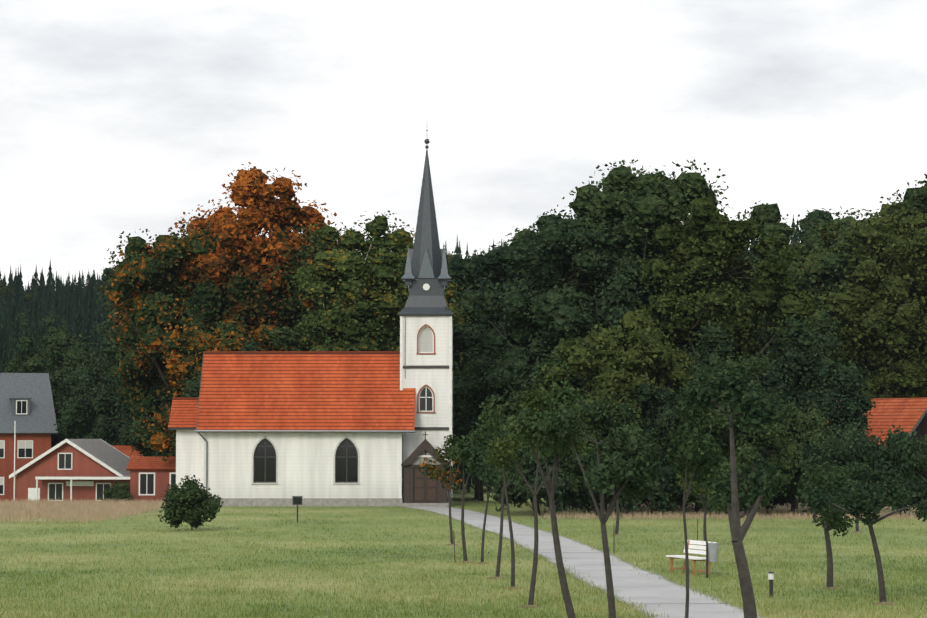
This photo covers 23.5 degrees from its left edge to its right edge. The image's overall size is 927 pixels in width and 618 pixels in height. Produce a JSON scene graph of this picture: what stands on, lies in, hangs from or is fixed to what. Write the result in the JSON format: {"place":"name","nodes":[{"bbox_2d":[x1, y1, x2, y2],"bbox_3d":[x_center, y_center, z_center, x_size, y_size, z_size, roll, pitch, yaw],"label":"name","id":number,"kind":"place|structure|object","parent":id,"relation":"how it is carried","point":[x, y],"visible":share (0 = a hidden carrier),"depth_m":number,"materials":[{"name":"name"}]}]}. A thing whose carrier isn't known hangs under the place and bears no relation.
{"place":"outdoors","nodes":[
{"label":"outdoors","id":0,"kind":"place"},
{"bbox_2d":[0,373,57,501],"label":"tall red house","id":1,"kind":"structure","parent":0,"point":[26,403],"depth_m":191.22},
{"bbox_2d":[9,421,129,502],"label":"red house","id":2,"kind":"structure","parent":0,"point":[82,469],"depth_m":167.41,"materials":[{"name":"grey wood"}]},
{"bbox_2d":[0,479,926,617],"bbox_3d":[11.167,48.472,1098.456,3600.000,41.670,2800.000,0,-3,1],"label":"ground","id":3,"kind":"structure","parent":0,"point":[457,500],"depth_m":71.91,"materials":[{"name":"green plant"}]},
{"bbox_2d":[0,279,7,334],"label":"spruce","id":4,"kind":"object","parent":3,"relation":"on","point":[2,301],"visible":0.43,"depth_m":389.41,"materials":[{"name":"green plant"}]},
{"bbox_2d":[7,273,17,323],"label":"spruce","id":5,"kind":"object","parent":3,"relation":"on","point":[11,293],"visible":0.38,"depth_m":422.43,"materials":[{"name":"green plant"}]},
{"bbox_2d":[0,281,34,319],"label":"ridge tree","id":6,"kind":"object","parent":3,"relation":"on","point":[28,297],"visible":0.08,"depth_m":436.43,"materials":[{"name":"green plant"}]},
{"bbox_2d":[11,281,27,325],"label":"spruce","id":7,"kind":"object","parent":3,"relation":"on","point":[19,293],"visible":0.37,"depth_m":411.12,"materials":[{"name":"green plant"}]},
{"bbox_2d":[27,266,39,305],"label":"spruce","id":8,"kind":"object","parent":3,"relation":"on","point":[36,281],"visible":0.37,"depth_m":480.53,"materials":[{"name":"green plant"}]},
{"bbox_2d":[34,286,47,320],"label":"spruce","id":9,"kind":"object","parent":3,"relation":"on","point":[44,308],"visible":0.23,"depth_m":402.44,"materials":[{"name":"green plant"}]},
{"bbox_2d":[12,312,72,341],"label":"ridge tree","id":10,"kind":"object","parent":3,"relation":"on","point":[49,321],"visible":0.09,"depth_m":355.31,"materials":[{"name":"green plant"}]},
{"bbox_2d":[1,325,96,402],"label":"tree","id":11,"kind":"object","parent":3,"relation":"on","point":[26,359],"visible":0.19,"depth_m":224.53,"materials":[{"name":"green plant"}]},
{"bbox_2d":[45,284,57,318],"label":"spruce","id":12,"kind":"object","parent":3,"relation":"on","point":[51,308],"visible":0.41,"depth_m":401.74,"materials":[{"name":"green plant"}]},
{"bbox_2d":[46,264,56,311],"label":"spruce","id":13,"kind":"object","parent":3,"relation":"on","point":[50,277],"visible":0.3,"depth_m":437.05,"materials":[{"name":"green plant"}]},
{"bbox_2d":[53,276,64,317],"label":"spruce","id":14,"kind":"object","parent":3,"relation":"on","point":[58,292],"visible":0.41,"depth_m":413.40,"materials":[{"name":"green plant"}]},
{"bbox_2d":[39,345,96,447],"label":"tree","id":15,"kind":"object","parent":3,"relation":"on","point":[56,355],"visible":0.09,"depth_m":204.97,"materials":[{"name":"green plant"}]},
{"bbox_2d":[74,270,83,332],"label":"spruce","id":16,"kind":"object","parent":3,"relation":"on","point":[79,296],"visible":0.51,"depth_m":402.49,"materials":[{"name":"green plant"}]},
{"bbox_2d":[50,359,110,446],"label":"tree","id":17,"kind":"object","parent":3,"relation":"on","point":[57,379],"visible":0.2,"depth_m":196.54,"materials":[{"name":"green plant"}]},
{"bbox_2d":[83,287,95,336],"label":"spruce","id":18,"kind":"object","parent":3,"relation":"on","point":[87,309],"visible":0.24,"depth_m":370.89,"materials":[{"name":"green plant"}]},
{"bbox_2d":[53,365,127,441],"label":"tree","id":19,"kind":"object","parent":3,"relation":"on","point":[74,425],"visible":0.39,"depth_m":190.17,"materials":[{"name":"green plant"}]},
{"bbox_2d":[84,270,101,326],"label":"spruce","id":20,"kind":"object","parent":3,"relation":"on","point":[95,293],"visible":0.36,"depth_m":420.26,"materials":[{"name":"green plant"}]},
{"bbox_2d":[76,303,119,382],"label":"tree","id":21,"kind":"object","parent":3,"relation":"on","point":[100,330],"visible":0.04,"depth_m":202.45,"materials":[{"name":"green plant"}]},
{"bbox_2d":[88,357,115,415],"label":"tree","id":22,"kind":"object","parent":3,"relation":"on","point":[100,382],"visible":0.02,"depth_m":197.43,"materials":[{"name":"green plant"}]},
{"bbox_2d":[98,264,117,300],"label":"ridge tree","id":23,"kind":"object","parent":3,"relation":"on","point":[107,276],"visible":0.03,"depth_m":472.08,"materials":[{"name":"green plant"}]},
{"bbox_2d":[94,399,137,445],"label":"tree","id":24,"kind":"object","parent":3,"relation":"on","point":[119,428],"visible":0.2,"depth_m":186.01,"materials":[{"name":"green plant"}]},
{"bbox_2d":[103,483,134,502],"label":"bush","id":25,"kind":"object","parent":3,"relation":"on","point":[118,492],"visible":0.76,"depth_m":137.96,"materials":[{"name":"green plant"}]},
{"bbox_2d":[113,446,143,457],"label":"roof","id":26,"kind":"structure","parent":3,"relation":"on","point":[126,450],"depth_m":181.96,"materials":[{"name":"tile"}]},
{"bbox_2d":[127,408,141,448],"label":"tree","id":27,"kind":"object","parent":3,"relation":"on","point":[134,427],"visible":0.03,"depth_m":181.83,"materials":[{"name":"green plant"}]},
{"bbox_2d":[86,234,184,418],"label":"tree","id":28,"kind":"object","parent":3,"relation":"on","point":[109,349],"visible":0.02,"depth_m":182.85,"materials":[{"name":"green plant"}]},
{"bbox_2d":[126,457,175,501],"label":"red outbuilding","id":29,"kind":"structure","parent":3,"relation":"on","point":[151,478],"depth_m":139.41,"materials":[{"name":"wood"}]},
{"bbox_2d":[127,375,185,456],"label":"tree","id":30,"kind":"object","parent":3,"relation":"on","point":[138,445],"visible":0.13,"depth_m":146.54,"materials":[{"name":"green plant"}]},
{"bbox_2d":[93,219,268,431],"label":"tree","id":31,"kind":"object","parent":3,"relation":"on","point":[154,325],"visible":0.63,"depth_m":146.12,"materials":[{"name":"green plant"}]},
{"bbox_2d":[157,474,223,529],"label":"shrub","id":32,"kind":"object","parent":3,"relation":"on","point":[191,503],"visible":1,"depth_m":87.69,"materials":[{"name":"green plant"}]},
{"bbox_2d":[104,199,303,399],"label":"tree","id":33,"kind":"object","parent":3,"relation":"on","point":[220,211],"depth_m":156.46,"materials":[{"name":"orange plant"}]},
{"bbox_2d":[133,316,293,460],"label":"tree","id":34,"kind":"object","parent":3,"relation":"on","point":[230,336],"visible":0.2,"depth_m":139.72,"materials":[{"name":"orange plant"}]},
{"bbox_2d":[181,337,267,396],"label":"tree","id":35,"kind":"object","parent":3,"relation":"on","point":[194,387],"visible":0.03,"depth_m":134.18,"materials":[{"name":"green plant"}]},
{"bbox_2d":[142,162,341,369],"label":"tree","id":36,"kind":"object","parent":3,"relation":"on","point":[253,193],"visible":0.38,"depth_m":146.16,"materials":[{"name":"orange plant"}]},
{"bbox_2d":[221,220,361,327],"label":"tree","id":37,"kind":"object","parent":3,"relation":"on","point":[290,308],"visible":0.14,"depth_m":145.02,"materials":[{"name":"green plant"}]},
{"bbox_2d":[259,322,353,350],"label":"tree","id":38,"kind":"object","parent":3,"relation":"on","point":[278,335],"visible":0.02,"depth_m":137.56,"materials":[{"name":"green plant"}]},
{"bbox_2d":[167,130,454,506],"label":"church","id":39,"kind":"structure","parent":3,"relation":"on","point":[319,428],"depth_m":120.16,"materials":[{"name":"white paint"}]},
{"bbox_2d":[282,210,414,350],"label":"tree","id":40,"kind":"object","parent":3,"relation":"on","point":[346,285],"visible":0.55,"depth_m":138.19,"materials":[{"name":"green plant"}]},
{"bbox_2d":[362,227,473,348],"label":"tree","id":41,"kind":"object","parent":3,"relation":"on","point":[449,293],"visible":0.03,"depth_m":142.95,"materials":[{"name":"green plant"}]},
{"bbox_2d":[418,434,464,545],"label":"young tree","id":42,"kind":"object","parent":3,"relation":"on","point":[450,479],"visible":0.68,"depth_m":76.32,"materials":[{"name":"green plant"}]},
{"bbox_2d":[0,497,922,523],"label":"dry grass stalks","id":43,"kind":"object","parent":3,"relation":"on","point":[31,509],"visible":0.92,"depth_m":104.08,"materials":[{"name":"beige plant"}]},
{"bbox_2d":[445,242,477,486],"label":"spruce","id":44,"kind":"object","parent":3,"relation":"on","point":[465,479],"visible":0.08,"depth_m":208.42,"materials":[{"name":"green plant"}]},
{"bbox_2d":[0,501,926,617],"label":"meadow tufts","id":45,"kind":"object","parent":3,"relation":"on","point":[511,596],"visible":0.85,"depth_m":57.28,"materials":[{"name":"green plant"}]},
{"bbox_2d":[447,430,489,562],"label":"young tree","id":46,"kind":"object","parent":3,"relation":"on","point":[456,448],"visible":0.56,"depth_m":65.58,"materials":[{"name":"green plant"}]},
{"bbox_2d":[454,251,490,498],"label":"spruce","id":47,"kind":"object","parent":3,"relation":"on","point":[476,476],"visible":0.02,"depth_m":218.66,"materials":[{"name":"green plant"}]},
{"bbox_2d":[453,320,500,500],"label":"tree","id":48,"kind":"object","parent":3,"relation":"on","point":[468,342],"visible":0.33,"depth_m":129.45,"materials":[{"name":"green plant"}]},
{"bbox_2d":[458,426,510,563],"bbox_3d":[0.646,5.457,64.615,1.632,4.168,1.442,0,-3,1],"label":"young tree","id":49,"kind":"object","parent":3,"relation":"on","point":[475,459],"visible":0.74,"depth_m":64.73,"materials":[{"name":"green plant"}]},
{"bbox_2d":[446,238,523,500],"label":"tree","id":50,"kind":"object","parent":3,"relation":"on","point":[497,261],"visible":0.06,"depth_m":144.96,"materials":[{"name":"green plant"}]},
{"bbox_2d":[453,364,516,444],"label":"tree","id":51,"kind":"object","parent":3,"relation":"on","point":[482,386],"visible":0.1,"depth_m":126.50,"materials":[{"name":"green plant"}]},
{"bbox_2d":[455,346,519,500],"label":"tree","id":52,"kind":"object","parent":3,"relation":"on","point":[501,353],"visible":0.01,"depth_m":134.80,"materials":[{"name":"green plant"}]},
{"bbox_2d":[471,402,524,589],"bbox_3d":[0.898,4.609,54.285,1.349,4.672,1.080,3,-4,-38],"label":"young tree","id":53,"kind":"object","parent":3,"relation":"on","point":[490,413],"visible":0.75,"depth_m":54.35,"materials":[{"name":"green plant"}]},
{"bbox_2d":[485,432,542,578],"bbox_3d":[1.309,5.137,57.809,1.874,4.032,0.884,-2,-4,33],"label":"young tree","id":54,"kind":"object","parent":3,"relation":"on","point":[523,445],"visible":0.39,"depth_m":58.06,"materials":[{"name":"green plant"}]},
{"bbox_2d":[485,435,570,515],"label":"scrub","id":55,"kind":"object","parent":3,"relation":"on","point":[518,491],"visible":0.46,"depth_m":103.70,"materials":[{"name":"green plant"}]},
{"bbox_2d":[484,387,571,513],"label":"tree","id":56,"kind":"object","parent":3,"relation":"on","point":[518,396],"visible":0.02,"depth_m":107.22,"materials":[{"name":"green plant"}]},
{"bbox_2d":[484,228,578,290],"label":"tree","id":57,"kind":"object","parent":3,"relation":"on","point":[517,236],"visible":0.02,"depth_m":156.43,"materials":[{"name":"green plant"}]},
{"bbox_2d":[483,388,590,607],"bbox_3d":[1.507,4.171,48.626,2.427,4.909,1.393,1,-4,-22],"label":"young tree","id":58,"kind":"object","parent":3,"relation":"on","point":[506,452],"visible":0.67,"depth_m":48.41,"materials":[{"name":"green plant"}]},
{"bbox_2d":[479,358,594,510],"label":"tree","id":59,"kind":"object","parent":3,"relation":"on","point":[496,399],"visible":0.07,"depth_m":112.53,"materials":[{"name":"green plant"}]},
{"bbox_2d":[503,380,588,617],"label":"young tree","id":60,"kind":"object","parent":3,"relation":"on","point":[525,427],"visible":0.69,"depth_m":38.90,"materials":[{"name":"green plant"}]},
{"bbox_2d":[443,209,654,505],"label":"tree","id":61,"kind":"object","parent":3,"relation":"on","point":[551,250],"visible":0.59,"depth_m":118.81,"materials":[{"name":"green plant"}]},
{"bbox_2d":[539,457,593,514],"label":"scrub","id":62,"kind":"object","parent":3,"relation":"on","point":[576,499],"visible":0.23,"depth_m":104.86,"materials":[{"name":"green plant"}]},
{"bbox_2d":[562,457,599,514],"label":"scrub","id":63,"kind":"object","parent":3,"relation":"on","point":[589,504],"visible":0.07,"depth_m":105.54,"materials":[{"name":"green plant"}]},
{"bbox_2d":[533,406,664,617],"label":"young tree","id":64,"kind":"object","parent":3,"relation":"on","point":[611,470],"visible":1,"depth_m":37.63,"materials":[{"name":"green plant"}]},
{"bbox_2d":[556,390,664,512],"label":"tree","id":65,"kind":"object","parent":3,"relation":"on","point":[601,423],"visible":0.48,"depth_m":104.14,"materials":[{"name":"green plant"}]},
{"bbox_2d":[531,306,695,512],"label":"tree","id":66,"kind":"object","parent":3,"relation":"on","point":[614,356],"visible":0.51,"depth_m":108.25,"materials":[{"name":"green plant"}]},
{"bbox_2d":[582,447,644,534],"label":"young tree","id":67,"kind":"object","parent":3,"relation":"on","point":[592,456],"visible":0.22,"depth_m":84.18,"materials":[{"name":"green plant"}]},
{"bbox_2d":[588,437,669,515],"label":"scrub","id":68,"kind":"object","parent":3,"relation":"on","point":[624,502],"visible":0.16,"depth_m":103.62,"materials":[{"name":"green plant"}]},
{"bbox_2d":[503,159,755,503],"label":"tree","id":69,"kind":"object","parent":3,"relation":"on","point":[627,202],"visible":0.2,"depth_m":122.88,"materials":[{"name":"green plant"}]},
{"bbox_2d":[615,443,678,513],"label":"scrub","id":70,"kind":"object","parent":3,"relation":"on","point":[648,500],"visible":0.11,"depth_m":105.75,"materials":[{"name":"green plant"}]},
{"bbox_2d":[635,455,711,514],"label":"scrub","id":71,"kind":"object","parent":3,"relation":"on","point":[657,497],"visible":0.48,"depth_m":104.63,"materials":[{"name":"green plant"}]},
{"bbox_2d":[634,380,719,513],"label":"tree","id":72,"kind":"object","parent":3,"relation":"on","point":[660,411],"visible":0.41,"depth_m":105.86,"materials":[{"name":"green plant"}]},
{"bbox_2d":[666,540,716,575],"bbox_3d":[6.131,6.695,60.053,0.668,0.901,1.700,1,-4,-22],"label":"bench","id":73,"kind":"object","parent":3,"relation":"on","point":[694,559],"visible":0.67,"depth_m":60.19,"materials":[{"name":"white wood"}]},
{"bbox_2d":[665,399,726,617],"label":"young tree","id":74,"kind":"object","parent":3,"relation":"on","point":[704,458],"visible":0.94,"depth_m":37.59,"materials":[{"name":"green plant"}]},
{"bbox_2d":[676,457,722,545],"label":"young tree","id":75,"kind":"object","parent":3,"relation":"on","point":[700,490],"visible":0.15,"depth_m":74.66,"materials":[{"name":"green plant"}]},
{"bbox_2d":[642,320,768,511],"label":"tree","id":76,"kind":"object","parent":3,"relation":"on","point":[714,347],"visible":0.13,"depth_m":110.26,"materials":[{"name":"green plant"}]},
{"bbox_2d":[706,541,718,577],"bbox_3d":[6.539,6.564,58.488,0.330,0.950,0.322,-1,-3,19],"label":"litter bin","id":77,"kind":"object","parent":3,"relation":"on","point":[712,552],"visible":1,"depth_m":58.39,"materials":[{"name":"grey metal"}]},
{"bbox_2d":[678,453,759,513],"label":"scrub","id":78,"kind":"object","parent":3,"relation":"on","point":[696,498],"visible":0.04,"depth_m":104.77,"materials":[{"name":"green plant"}]},
{"bbox_2d":[615,194,829,394],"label":"tree","id":79,"kind":"object","parent":3,"relation":"on","point":[704,247],"visible":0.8,"depth_m":117.00,"materials":[{"name":"green plant"}]},
{"bbox_2d":[675,365,786,617],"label":"young tree","id":80,"kind":"object","parent":3,"relation":"on","point":[737,498],"visible":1,"depth_m":32.77,"materials":[{"name":"green plant"}]},
{"bbox_2d":[704,446,776,563],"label":"young tree","id":81,"kind":"object","parent":3,"relation":"on","point":[743,457],"visible":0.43,"depth_m":65.17,"materials":[{"name":"green plant"}]},
{"bbox_2d":[682,353,804,513],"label":"tree","id":82,"kind":"object","parent":3,"relation":"on","point":[771,445],"visible":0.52,"depth_m":103.06,"materials":[{"name":"green plant"}]},
{"bbox_2d":[735,448,772,527],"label":"young tree","id":83,"kind":"object","parent":3,"relation":"on","point":[759,458],"visible":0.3,"depth_m":91.40,"materials":[{"name":"green plant"}]},
{"bbox_2d":[768,571,773,597],"bbox_3d":[7.048,6.314,51.126,0.180,0.600,0.180,0,-3,1],"label":"bollard lamp","id":84,"kind":"object","parent":3,"relation":"on","point":[770,575],"visible":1,"depth_m":51.09,"materials":[{"name":"black metal"}]},
{"bbox_2d":[750,489,797,513],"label":"scrub","id":85,"kind":"object","parent":3,"relation":"on","point":[782,500],"visible":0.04,"depth_m":107.73,"materials":[{"name":"green plant"}]},
{"bbox_2d":[751,355,805,507],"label":"tree","id":86,"kind":"object","parent":3,"relation":"on","point":[772,379],"visible":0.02,"depth_m":113.09,"materials":[{"name":"green plant"}]},
{"bbox_2d":[739,280,848,390],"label":"tree","id":87,"kind":"object","parent":3,"relation":"on","point":[829,340],"visible":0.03,"depth_m":127.90,"materials":[{"name":"green plant"}]},
{"bbox_2d":[749,258,847,390],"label":"tree","id":88,"kind":"object","parent":3,"relation":"on","point":[829,320],"visible":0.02,"depth_m":159.19,"materials":[{"name":"green plant"}]},
{"bbox_2d":[751,314,873,508],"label":"tree","id":89,"kind":"object","parent":3,"relation":"on","point":[848,381],"visible":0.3,"depth_m":113.92,"materials":[{"name":"green plant"}]},
{"bbox_2d":[781,400,845,513],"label":"tree","id":90,"kind":"object","parent":3,"relation":"on","point":[811,427],"visible":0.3,"depth_m":106.26,"materials":[{"name":"green plant"}]},
{"bbox_2d":[791,208,841,246],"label":"tree","id":91,"kind":"object","parent":3,"relation":"on","point":[813,216],"visible":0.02,"depth_m":180.44,"materials":[{"name":"green plant"}]},
{"bbox_2d":[799,438,838,523],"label":"young tree","id":92,"kind":"object","parent":3,"relation":"on","point":[814,464],"visible":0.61,"depth_m":95.61,"materials":[{"name":"green plant"}]},
{"bbox_2d":[780,431,858,513],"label":"scrub","id":93,"kind":"object","parent":3,"relation":"on","point":[842,451],"visible":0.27,"depth_m":104.23,"materials":[{"name":"green plant"}]},
{"bbox_2d":[794,460,854,589],"bbox_3d":[8.845,5.306,54.184,1.514,3.272,2.337,1,-4,-21],"label":"young tree","id":94,"kind":"object","parent":3,"relation":"on","point":[837,521],"visible":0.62,"depth_m":54.03,"materials":[{"name":"green plant"}]},
{"bbox_2d":[739,200,926,388],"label":"tree","id":95,"kind":"object","parent":3,"relation":"on","point":[772,215],"visible":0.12,"depth_m":165.41,"materials":[{"name":"green plant"}]},
{"bbox_2d":[815,393,878,443],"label":"tree","id":96,"kind":"object","parent":3,"relation":"on","point":[854,411],"visible":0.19,"depth_m":110.44,"materials":[{"name":"green plant"}]},
{"bbox_2d":[822,422,875,507],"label":"scrub","id":97,"kind":"object","parent":3,"relation":"on","point":[858,434],"visible":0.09,"depth_m":106.71,"materials":[{"name":"green plant"}]},
{"bbox_2d":[830,459,872,532],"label":"young tree","id":98,"kind":"object","parent":3,"relation":"on","point":[861,472],"visible":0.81,"depth_m":85.91,"materials":[{"name":"green plant"}]},
{"bbox_2d":[786,197,926,398],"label":"tree","id":99,"kind":"object","parent":3,"relation":"on","point":[889,307],"visible":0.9,"depth_m":162.05,"materials":[{"name":"green plant"}]},
{"bbox_2d":[827,429,887,511],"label":"scrub","id":100,"kind":"object","parent":3,"relation":"on","point":[857,452],"visible":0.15,"depth_m":105.68,"materials":[{"name":"green plant"}]},
{"bbox_2d":[795,476,926,604],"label":"young tree","id":101,"kind":"object","parent":3,"relation":"on","point":[856,499],"visible":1,"depth_m":49.15,"materials":[{"name":"green plant"}]},
{"bbox_2d":[859,431,926,514],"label":"scrub","id":102,"kind":"object","parent":3,"relation":"on","point":[883,461],"visible":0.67,"depth_m":103.90,"materials":[{"name":"green plant"}]},
{"bbox_2d":[877,424,926,514],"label":"scrub","id":103,"kind":"object","parent":3,"relation":"on","point":[892,440],"visible":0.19,"depth_m":105.78,"materials":[{"name":"green plant"}]},
{"bbox_2d":[880,174,926,393],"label":"tree","id":104,"kind":"object","parent":3,"relation":"on","point":[918,195],"visible":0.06,"depth_m":169.46,"materials":[{"name":"green plant"}]},
{"bbox_2d":[899,450,926,482],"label":"young tree","id":105,"kind":"object","parent":3,"relation":"on","point":[919,461],"visible":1,"depth_m":92.11,"materials":[{"name":"green plant"}]},
{"bbox_2d":[0,0,926,290],"label":"sky","id":106,"kind":"structure","parent":0,"point":[117,116],"materials":[{"name":"white"}]},
{"bbox_2d":[406,507,764,617],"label":"church path","id":107,"kind":"structure","parent":0,"point":[653,591],"depth_m":59.18,"materials":[{"name":"concrete"}]},
{"bbox_2d":[770,398,926,502],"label":"house","id":108,"kind":"structure","parent":0,"point":[909,415],"depth_m":139.40,"materials":[{"name":"tile"}]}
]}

